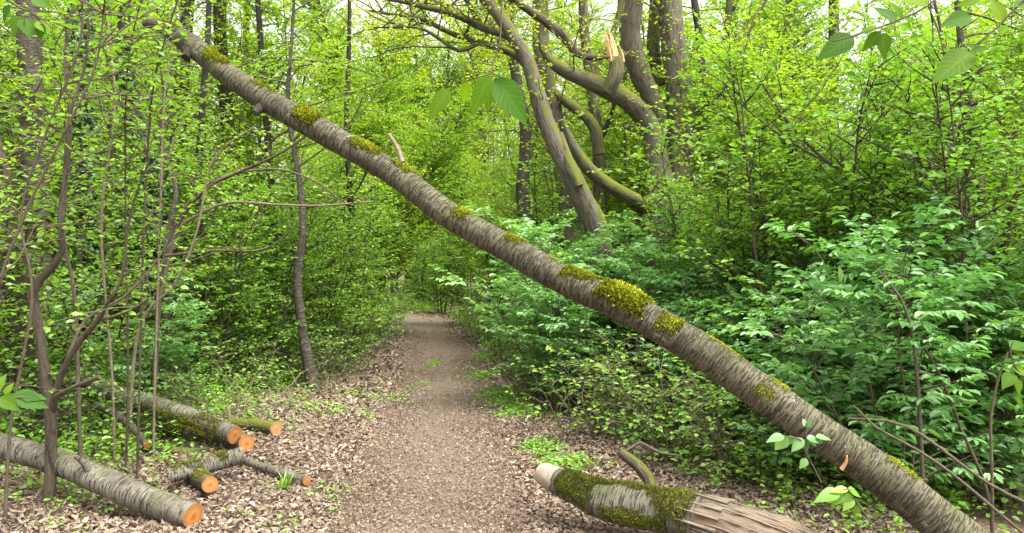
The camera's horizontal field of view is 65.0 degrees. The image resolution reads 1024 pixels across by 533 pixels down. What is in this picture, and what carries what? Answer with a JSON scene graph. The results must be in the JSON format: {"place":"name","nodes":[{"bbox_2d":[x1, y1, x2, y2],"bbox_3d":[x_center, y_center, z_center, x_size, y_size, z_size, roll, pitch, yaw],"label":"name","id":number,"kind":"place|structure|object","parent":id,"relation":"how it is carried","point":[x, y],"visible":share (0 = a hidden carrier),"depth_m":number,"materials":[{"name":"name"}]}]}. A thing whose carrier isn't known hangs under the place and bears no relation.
{"place":"outdoors","nodes":[
{"label":"outdoors","id":0,"kind":"place"},
{"bbox_2d":[2,0,51,45],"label":"hazel sprig","id":1,"kind":"object","parent":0,"point":[29,28],"visible":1,"depth_m":2.60,"materials":[{"name":"green plant"}]},
{"bbox_2d":[349,311,503,532],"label":"path","id":2,"kind":"structure","parent":0,"point":[425,324],"depth_m":6.79,"materials":[{"name":"brown soil"}]},
{"bbox_2d":[428,0,527,125],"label":"beech sprig","id":3,"kind":"object","parent":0,"point":[505,94],"visible":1,"depth_m":1.90,"materials":[{"name":"green plant"}]},
{"bbox_2d":[0,268,1023,532],"bbox_3d":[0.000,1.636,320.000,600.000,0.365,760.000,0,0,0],"label":"ground","id":4,"kind":"structure","parent":0,"point":[982,520],"depth_m":5.92,"materials":[{"name":"brown plant"}]},
{"bbox_2d":[0,342,112,442],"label":"bush","id":5,"kind":"object","parent":4,"relation":"on","point":[66,402],"visible":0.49,"depth_m":6.95,"materials":[{"name":"green plant"}]},
{"bbox_2d":[0,2,136,433],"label":"beech tree","id":6,"kind":"object","parent":4,"relation":"on","point":[7,173],"visible":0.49,"depth_m":7.54,"materials":[{"name":"green plant"}]},
{"bbox_2d":[0,365,166,456],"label":"bush","id":7,"kind":"object","parent":4,"relation":"on","point":[120,389],"visible":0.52,"depth_m":6.81,"materials":[{"name":"green plant"}]},
{"bbox_2d":[0,0,179,381],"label":"beech tree","id":8,"kind":"object","parent":4,"relation":"on","point":[36,58],"visible":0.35,"depth_m":8.41,"materials":[{"name":"green plant"}]},
{"bbox_2d":[0,0,180,397],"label":"ivy tree","id":9,"kind":"object","parent":4,"relation":"on","point":[91,120],"visible":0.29,"depth_m":9.51,"materials":[{"name":"green plant"}]},
{"bbox_2d":[0,432,202,527],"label":"log","id":10,"kind":"object","parent":4,"relation":"on","point":[125,491],"visible":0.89,"depth_m":5.15,"materials":[{"name":"grey wood"}]},
{"bbox_2d":[0,0,208,504],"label":"hazel tree","id":11,"kind":"object","parent":4,"relation":"on","point":[51,393],"visible":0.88,"depth_m":5.32,"materials":[{"name":"brown plant"}]},
{"bbox_2d":[0,55,214,374],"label":"hazel bush","id":12,"kind":"object","parent":4,"relation":"on","point":[135,279],"visible":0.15,"depth_m":9.58,"materials":[{"name":"green plant"}]},
{"bbox_2d":[14,0,215,479],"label":"hazel shrub","id":13,"kind":"object","parent":4,"relation":"on","point":[129,84],"visible":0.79,"depth_m":5.85,"materials":[{"name":"green plant"}]},
{"bbox_2d":[0,103,245,372],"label":"hazel bush","id":14,"kind":"object","parent":4,"relation":"on","point":[120,192],"visible":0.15,"depth_m":10.07,"materials":[{"name":"green plant"}]},
{"bbox_2d":[0,0,246,519],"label":"hazel shrub","id":15,"kind":"object","parent":4,"relation":"on","point":[89,82],"visible":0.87,"depth_m":5.73,"materials":[{"name":"green plant"}]},
{"bbox_2d":[27,359,219,454],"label":"bush","id":16,"kind":"object","parent":4,"relation":"on","point":[150,394],"visible":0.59,"depth_m":7.30,"materials":[{"name":"green plant"}]},
{"bbox_2d":[41,270,218,419],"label":"elder bush","id":17,"kind":"object","parent":4,"relation":"on","point":[164,350],"visible":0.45,"depth_m":8.07,"materials":[{"name":"green plant"}]},
{"bbox_2d":[0,95,274,436],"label":"hazel bush","id":18,"kind":"object","parent":4,"relation":"on","point":[9,355],"visible":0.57,"depth_m":7.37,"materials":[{"name":"green plant"}]},
{"bbox_2d":[43,0,257,383],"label":"ivy tree","id":19,"kind":"object","parent":4,"relation":"on","point":[164,217],"visible":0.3,"depth_m":10.42,"materials":[{"name":"green plant"}]},
{"bbox_2d":[17,0,320,394],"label":"slender tree","id":20,"kind":"object","parent":4,"relation":"on","point":[167,316],"visible":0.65,"depth_m":8.60,"materials":[{"name":"green plant"}]},
{"bbox_2d":[90,0,263,332],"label":"oak tree","id":21,"kind":"object","parent":4,"relation":"on","point":[189,5],"visible":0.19,"depth_m":12.90,"materials":[{"name":"green plant"}]},
{"bbox_2d":[99,0,259,362],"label":"oak tree","id":22,"kind":"object","parent":4,"relation":"on","point":[204,77],"visible":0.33,"depth_m":11.76,"materials":[{"name":"green plant"}]},
{"bbox_2d":[97,125,296,391],"bbox_3d":[-4.186,-0.046,10.232,3.630,3.370,2.025,0,0,38],"label":"hazel bush","id":23,"kind":"object","parent":4,"relation":"on","point":[231,295],"visible":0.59,"depth_m":9.82,"materials":[{"name":"green plant"}]},
{"bbox_2d":[184,468,218,492],"bbox_3d":[-2.333,1.569,5.951,0.140,0.214,0.859,0,0,-33],"label":"log","id":24,"kind":"object","parent":4,"relation":"on","point":[204,480],"visible":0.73,"depth_m":5.63,"materials":[{"name":"orange wood"}]},
{"bbox_2d":[168,446,245,482],"bbox_3d":[-2.257,1.471,5.971,0.549,0.211,0.150,0,0,-31],"label":"log","id":25,"kind":"object","parent":24,"relation":"on","point":[218,461],"visible":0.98,"depth_m":5.94,"materials":[{"name":"grey wood"}]},
{"bbox_2d":[158,417,254,452],"bbox_3d":[-2.778,1.512,7.223,1.399,0.192,0.194,0,0,37],"label":"log","id":26,"kind":"object","parent":4,"relation":"on","point":[245,441],"visible":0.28,"depth_m":7.15,"materials":[{"name":"brown wood"}]},
{"bbox_2d":[72,371,241,443],"bbox_3d":[-3.186,1.253,7.407,2.188,0.471,0.467,0,0,30],"label":"log","id":27,"kind":"object","parent":26,"relation":"on","point":[220,429],"visible":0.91,"depth_m":7.04,"materials":[{"name":"wood"}]},
{"bbox_2d":[98,0,329,351],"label":"oak tree","id":28,"kind":"object","parent":4,"relation":"on","point":[220,19],"visible":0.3,"depth_m":12.88,"materials":[{"name":"green plant"}]},
{"bbox_2d":[110,6,321,319],"bbox_3d":[-5.146,-1.367,14.092,3.196,6.042,3.641,0,0,43],"label":"young beech","id":29,"kind":"object","parent":4,"relation":"on","point":[212,89],"visible":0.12,"depth_m":13.87,"materials":[{"name":"green plant"}]},
{"bbox_2d":[150,109,314,371],"bbox_3d":[-4.104,-0.354,11.507,2.599,4.100,2.814,0,0,-24],"label":"hazel bush","id":30,"kind":"object","parent":4,"relation":"on","point":[205,135],"visible":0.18,"depth_m":11.51,"materials":[{"name":"green plant"}]},
{"bbox_2d":[128,104,381,450],"bbox_3d":[-2.186,0.184,7.319,2.496,3.118,1.199,0,0,14],"label":"arching shrub","id":31,"kind":"object","parent":4,"relation":"on","point":[169,249],"visible":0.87,"depth_m":7.18,"materials":[{"name":"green plant"}]},
{"bbox_2d":[162,159,348,388],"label":"hazel bush","id":32,"kind":"object","parent":4,"relation":"on","point":[271,318],"visible":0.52,"depth_m":10.78,"materials":[{"name":"green plant"}]},
{"bbox_2d":[165,0,366,332],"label":"young beech","id":33,"kind":"object","parent":4,"relation":"on","point":[265,37],"visible":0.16,"depth_m":13.81,"materials":[{"name":"green plant"}]},
{"bbox_2d":[216,0,363,360],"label":"oak tree","id":34,"kind":"object","parent":4,"relation":"on","point":[258,10],"visible":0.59,"depth_m":12.45,"materials":[{"name":"green plant"}]},
{"bbox_2d":[189,162,396,371],"bbox_3d":[-3.386,0.067,12.062,3.449,3.233,2.017,0,0,34],"label":"hazel bush","id":35,"kind":"object","parent":4,"relation":"on","point":[332,308],"visible":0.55,"depth_m":11.77,"materials":[{"name":"green plant"}]},
{"bbox_2d":[160,0,433,390],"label":"oak tree","id":36,"kind":"object","parent":4,"relation":"on","point":[305,349],"visible":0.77,"depth_m":10.28,"materials":[{"name":"green plant"}]},
{"bbox_2d":[187,0,412,358],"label":"young beech","id":37,"kind":"object","parent":4,"relation":"on","point":[274,9],"visible":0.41,"depth_m":12.83,"materials":[{"name":"green plant"}]},
{"bbox_2d":[235,0,436,354],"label":"oak tree","id":38,"kind":"object","parent":4,"relation":"on","point":[349,35],"visible":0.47,"depth_m":13.97,"materials":[{"name":"green plant"}]},
{"bbox_2d":[271,171,402,360],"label":"hazel bush","id":39,"kind":"object","parent":4,"relation":"on","point":[369,308],"visible":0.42,"depth_m":13.36,"materials":[{"name":"green plant"}]},
{"bbox_2d":[284,0,414,298],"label":"tree","id":40,"kind":"object","parent":4,"relation":"on","point":[317,2],"visible":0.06,"depth_m":39.08,"materials":[{"name":"green plant"}]},
{"bbox_2d":[289,99,421,269],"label":"young beech","id":41,"kind":"object","parent":4,"relation":"on","point":[378,126],"visible":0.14,"depth_m":18.32,"materials":[{"name":"green plant"}]},
{"bbox_2d":[277,36,434,281],"bbox_3d":[-4.040,-1.753,19.568,3.868,6.793,4.405,0,0,-25],"label":"young beech","id":42,"kind":"object","parent":4,"relation":"on","point":[388,92],"visible":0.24,"depth_m":18.81,"materials":[{"name":"green plant"}]},
{"bbox_2d":[303,147,419,342],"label":"hazel bush","id":43,"kind":"object","parent":4,"relation":"on","point":[340,169],"visible":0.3,"depth_m":15.31,"materials":[{"name":"green plant"}]},
{"bbox_2d":[286,0,440,272],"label":"tree","id":44,"kind":"object","parent":4,"relation":"on","point":[397,45],"visible":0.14,"depth_m":35.21,"materials":[{"name":"green plant"}]},
{"bbox_2d":[333,0,453,296],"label":"tree","id":45,"kind":"object","parent":4,"relation":"on","point":[378,36],"visible":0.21,"depth_m":35.00,"materials":[{"name":"green plant"}]},
{"bbox_2d":[338,86,502,326],"bbox_3d":[-2.358,-1.197,17.759,4.174,5.798,3.538,0,0,7],"label":"young beech","id":46,"kind":"object","parent":4,"relation":"on","point":[405,233],"visible":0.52,"depth_m":17.83,"materials":[{"name":"green plant"}]},
{"bbox_2d":[383,2,494,301],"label":"tree","id":47,"kind":"object","parent":4,"relation":"on","point":[448,57],"visible":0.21,"depth_m":37.71,"materials":[{"name":"green plant"}]},
{"bbox_2d":[408,224,479,312],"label":"hazel bush","id":48,"kind":"object","parent":4,"relation":"on","point":[436,274],"visible":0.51,"depth_m":27.66,"materials":[{"name":"green plant"}]},
{"bbox_2d":[425,222,492,314],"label":"hazel bush","id":49,"kind":"object","parent":4,"relation":"on","point":[459,286],"visible":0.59,"depth_m":26.90,"materials":[{"name":"green plant"}]},
{"bbox_2d":[407,138,515,300],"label":"young beech","id":50,"kind":"object","parent":4,"relation":"on","point":[465,246],"visible":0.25,"depth_m":20.78,"materials":[{"name":"green plant"}]},
{"bbox_2d":[326,0,619,391],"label":"leaning oak","id":51,"kind":"object","parent":4,"relation":"on","point":[589,212],"visible":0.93,"depth_m":10.00,"materials":[{"name":"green plant"}]},
{"bbox_2d":[422,14,541,304],"bbox_3d":[-0.376,-3.771,30.476,5.534,11.337,4.675,0,0,-32],"label":"tree","id":52,"kind":"object","parent":4,"relation":"on","point":[480,153],"visible":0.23,"depth_m":30.10,"materials":[{"name":"green plant"}]},
{"bbox_2d":[444,114,530,305],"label":"young beech","id":53,"kind":"object","parent":4,"relation":"on","point":[490,179],"visible":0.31,"depth_m":26.52,"materials":[{"name":"green plant"}]},
{"bbox_2d":[410,0,607,329],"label":"oak tree","id":54,"kind":"object","parent":4,"relation":"on","point":[525,134],"visible":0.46,"depth_m":14.90,"materials":[{"name":"green plant"}]},
{"bbox_2d":[0,298,1023,532],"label":"ground cover","id":55,"kind":"object","parent":4,"relation":"on","point":[507,397],"visible":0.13,"depth_m":6.68,"materials":[{"name":"green plant"}]},
{"bbox_2d":[453,36,587,324],"bbox_3d":[0.457,-1.483,16.625,3.285,6.349,2.959,0,0,22],"label":"young beech","id":56,"kind":"object","parent":4,"relation":"on","point":[503,209],"visible":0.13,"depth_m":16.31,"materials":[{"name":"green plant"}]},
{"bbox_2d":[453,26,611,313],"bbox_3d":[0.796,-1.594,16.140,3.132,6.682,3.476,0,0,30],"label":"young beech","id":57,"kind":"object","parent":4,"relation":"on","point":[533,145],"visible":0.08,"depth_m":16.03,"materials":[{"name":"green plant"}]},
{"bbox_2d":[428,199,652,399],"bbox_3d":[0.592,0.434,9.653,2.256,2.548,3.677,0,0,19],"label":"elder bush","id":58,"kind":"object","parent":4,"relation":"on","point":[521,228],"visible":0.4,"depth_m":9.01,"materials":[{"name":"green plant"}]},
{"bbox_2d":[490,0,625,341],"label":"slender oak","id":59,"kind":"object","parent":4,"relation":"on","point":[558,98],"visible":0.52,"depth_m":12.37,"materials":[{"name":"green plant"}]},
{"bbox_2d":[487,138,635,358],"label":"hazel bush","id":60,"kind":"object","parent":4,"relation":"on","point":[545,163],"visible":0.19,"depth_m":12.50,"materials":[{"name":"green plant"}]},
{"bbox_2d":[466,345,659,437],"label":"bush","id":61,"kind":"object","parent":4,"relation":"on","point":[601,389],"visible":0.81,"depth_m":7.42,"materials":[{"name":"green plant"}]},
{"bbox_2d":[142,18,989,532],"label":"fallen tree","id":62,"kind":"object","parent":4,"relation":"on","point":[906,492],"visible":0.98,"depth_m":4.52,"materials":[{"name":"wood"}]},
{"bbox_2d":[474,208,657,380],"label":"elder bush","id":63,"kind":"object","parent":4,"relation":"on","point":[508,267],"visible":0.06,"depth_m":10.86,"materials":[{"name":"green plant"}]},
{"bbox_2d":[490,217,660,401],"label":"elder bush","id":64,"kind":"object","parent":4,"relation":"on","point":[608,266],"visible":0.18,"depth_m":9.49,"materials":[{"name":"green plant"}]},
{"bbox_2d":[521,0,659,222],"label":"forked oak","id":65,"kind":"object","parent":4,"relation":"on","point":[598,161],"visible":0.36,"depth_m":12.93,"materials":[{"name":"green plant"}]},
{"bbox_2d":[509,313,682,418],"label":"bush","id":66,"kind":"object","parent":4,"relation":"on","point":[566,360],"visible":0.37,"depth_m":8.58,"materials":[{"name":"green plant"}]},
{"bbox_2d":[476,266,717,414],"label":"elder bush","id":67,"kind":"object","parent":4,"relation":"on","point":[555,376],"visible":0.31,"depth_m":8.54,"materials":[{"name":"green plant"}]},
{"bbox_2d":[522,326,711,445],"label":"bush","id":68,"kind":"object","parent":4,"relation":"on","point":[635,358],"visible":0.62,"depth_m":7.12,"materials":[{"name":"green plant"}]},
{"bbox_2d":[560,258,692,408],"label":"elder bush","id":69,"kind":"object","parent":4,"relation":"on","point":[631,276],"visible":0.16,"depth_m":8.73,"materials":[{"name":"green plant"}]},
{"bbox_2d":[516,0,762,279],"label":"young beech","id":70,"kind":"object","parent":4,"relation":"on","point":[625,204],"visible":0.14,"depth_m":12.57,"materials":[{"name":"green plant"}]},
{"bbox_2d":[478,0,822,388],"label":"twisted oak","id":71,"kind":"object","parent":4,"relation":"on","point":[665,20],"visible":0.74,"depth_m":10.90,"materials":[{"name":"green plant"}]},
{"bbox_2d":[594,234,755,424],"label":"elder bush","id":72,"kind":"object","parent":4,"relation":"on","point":[686,280],"visible":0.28,"depth_m":8.05,"materials":[{"name":"green plant"}]},
{"bbox_2d":[534,462,816,532],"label":"rotting log","id":73,"kind":"object","parent":4,"relation":"on","point":[638,505],"visible":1,"depth_m":4.44,"materials":[{"name":"brown wood"}]},
{"bbox_2d":[604,361,749,462],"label":"bush","id":74,"kind":"object","parent":4,"relation":"on","point":[655,415],"visible":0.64,"depth_m":6.45,"materials":[{"name":"green plant"}]},
{"bbox_2d":[586,85,812,389],"bbox_3d":[2.004,-0.165,8.742,2.404,3.845,4.101,0,0,19],"label":"hazel bush","id":75,"kind":"object","parent":4,"relation":"on","point":[672,183],"visible":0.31,"depth_m":8.82,"materials":[{"name":"green plant"}]},
{"bbox_2d":[602,200,796,390],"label":"elder bush","id":76,"kind":"object","parent":4,"relation":"on","point":[667,224],"visible":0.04,"depth_m":9.03,"materials":[{"name":"green plant"}]},
{"bbox_2d":[591,327,810,473],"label":"bush","id":77,"kind":"object","parent":4,"relation":"on","point":[652,427],"visible":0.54,"depth_m":6.40,"materials":[{"name":"green plant"}]},
{"bbox_2d":[609,284,812,444],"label":"elder bush","id":78,"kind":"object","parent":4,"relation":"on","point":[684,311],"visible":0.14,"depth_m":7.41,"materials":[{"name":"green plant"}]},
{"bbox_2d":[611,0,818,294],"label":"oak tree","id":79,"kind":"object","parent":4,"relation":"on","point":[729,7],"visible":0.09,"depth_m":12.43,"materials":[{"name":"green plant"}]},
{"bbox_2d":[651,360,859,480],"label":"bush","id":80,"kind":"object","parent":4,"relation":"on","point":[760,428],"visible":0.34,"depth_m":6.04,"materials":[{"name":"green plant"}]},
{"bbox_2d":[642,34,869,271],"bbox_3d":[3.541,-0.720,11.443,3.433,5.128,2.947,0,0,6],"label":"young beech","id":81,"kind":"object","parent":4,"relation":"on","point":[722,142],"visible":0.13,"depth_m":10.97,"materials":[{"name":"green plant"}]},
{"bbox_2d":[661,291,863,458],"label":"elder bush","id":82,"kind":"object","parent":4,"relation":"on","point":[748,305],"visible":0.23,"depth_m":6.72,"materials":[{"name":"green plant"}]},
{"bbox_2d":[656,385,893,487],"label":"bush","id":83,"kind":"object","parent":4,"relation":"on","point":[720,449],"visible":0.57,"depth_m":5.80,"materials":[{"name":"green plant"}]},
{"bbox_2d":[695,0,863,325],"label":"young beech","id":84,"kind":"object","parent":4,"relation":"on","point":[793,2],"visible":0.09,"depth_m":12.35,"materials":[{"name":"green plant"}]},
{"bbox_2d":[708,0,897,272],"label":"young beech","id":85,"kind":"object","parent":4,"relation":"on","point":[811,21],"visible":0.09,"depth_m":12.64,"materials":[{"name":"green plant"}]},
{"bbox_2d":[675,6,939,302],"bbox_3d":[3.241,-0.424,8.713,3.136,4.463,2.617,0,0,-13],"label":"young beech","id":86,"kind":"object","parent":4,"relation":"on","point":[799,90],"visible":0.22,"depth_m":8.14,"materials":[{"name":"green plant"}]},
{"bbox_2d":[679,372,950,492],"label":"bush","id":87,"kind":"object","parent":4,"relation":"on","point":[689,417],"visible":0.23,"depth_m":5.79,"materials":[{"name":"green plant"}]},
{"bbox_2d":[633,107,1020,422],"bbox_3d":[3.086,0.064,7.993,3.725,3.473,2.133,0,0,23],"label":"hazel bush","id":88,"kind":"object","parent":4,"relation":"on","point":[716,202],"visible":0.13,"depth_m":8.04,"materials":[{"name":"green plant"}]},
{"bbox_2d":[651,0,1020,435],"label":"hazel bush","id":89,"kind":"object","parent":4,"relation":"on","point":[750,221],"visible":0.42,"depth_m":7.07,"materials":[{"name":"green plant"}]},
{"bbox_2d":[731,260,963,487],"bbox_3d":[2.382,0.826,5.952,1.573,1.742,1.618,0,0,8],"label":"elder bush","id":90,"kind":"object","parent":4,"relation":"on","point":[830,313],"visible":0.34,"depth_m":5.72,"materials":[{"name":"green plant"}]},
{"bbox_2d":[771,0,955,256],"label":"young beech","id":91,"kind":"object","parent":4,"relation":"on","point":[854,8],"visible":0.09,"depth_m":10.14,"materials":[{"name":"green plant"}]},
{"bbox_2d":[706,0,1023,477],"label":"forked hazel","id":92,"kind":"object","parent":4,"relation":"on","point":[793,122],"visible":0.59,"depth_m":6.77,"materials":[{"name":"green plant"}]},
{"bbox_2d":[711,214,1023,511],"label":"elder bush","id":93,"kind":"object","parent":4,"relation":"on","point":[934,313],"visible":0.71,"depth_m":5.09,"materials":[{"name":"green plant"}]},
{"bbox_2d":[713,88,1023,477],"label":"hazel bush","id":94,"kind":"object","parent":4,"relation":"on","point":[997,127],"visible":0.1,"depth_m":6.97,"materials":[{"name":"green plant"}]},
{"bbox_2d":[716,194,1023,466],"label":"elder bush","id":95,"kind":"object","parent":4,"relation":"on","point":[920,271],"visible":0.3,"depth_m":5.60,"materials":[{"name":"green plant"}]},
{"bbox_2d":[727,0,1023,412],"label":"hazel bush","id":96,"kind":"object","parent":4,"relation":"on","point":[849,192],"visible":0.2,"depth_m":6.80,"materials":[{"name":"green plant"}]},
{"bbox_2d":[752,45,1023,471],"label":"hazel bush","id":97,"kind":"object","parent":4,"relation":"on","point":[992,113],"visible":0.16,"depth_m":6.49,"materials":[{"name":"green plant"}]},
{"bbox_2d":[818,196,1023,532],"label":"elder sapling","id":98,"kind":"object","parent":4,"relation":"on","point":[960,346],"visible":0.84,"depth_m":4.79,"materials":[{"name":"green plant"}]},
{"bbox_2d":[838,219,1023,503],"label":"elder bush","id":99,"kind":"object","parent":4,"relation":"on","point":[1006,336],"visible":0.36,"depth_m":5.62,"materials":[{"name":"green plant"}]},
{"bbox_2d":[841,0,1023,512],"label":"hazel bush","id":100,"kind":"object","parent":4,"relation":"on","point":[1000,222],"visible":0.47,"depth_m":5.76,"materials":[{"name":"green plant"}]},
{"bbox_2d":[841,0,1023,299],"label":"oak tree","id":101,"kind":"object","parent":4,"relation":"on","point":[961,36],"visible":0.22,"depth_m":7.63,"materials":[{"name":"green plant"}]},
{"bbox_2d":[869,19,1023,296],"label":"young beech","id":102,"kind":"object","parent":4,"relation":"on","point":[976,88],"visible":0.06,"depth_m":8.56,"materials":[{"name":"green plant"}]},
{"bbox_2d":[913,0,1023,315],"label":"young beech","id":103,"kind":"object","parent":4,"relation":"on","point":[1014,47],"visible":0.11,"depth_m":7.87,"materials":[{"name":"green plant"}]},
{"bbox_2d":[0,0,1023,265],"label":"sky","id":104,"kind":"structure","parent":0,"point":[849,2],"materials":[{"name":"white"}]},
{"bbox_2d":[816,0,943,60],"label":"beech sprig","id":105,"kind":"object","parent":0,"point":[838,43],"visible":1,"depth_m":2.10,"materials":[{"name":"green plant"}]},
{"bbox_2d":[931,0,1023,83],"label":"beech sprig","id":106,"kind":"object","parent":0,"point":[953,62],"visible":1,"depth_m":1.80,"materials":[{"name":"green plant"}]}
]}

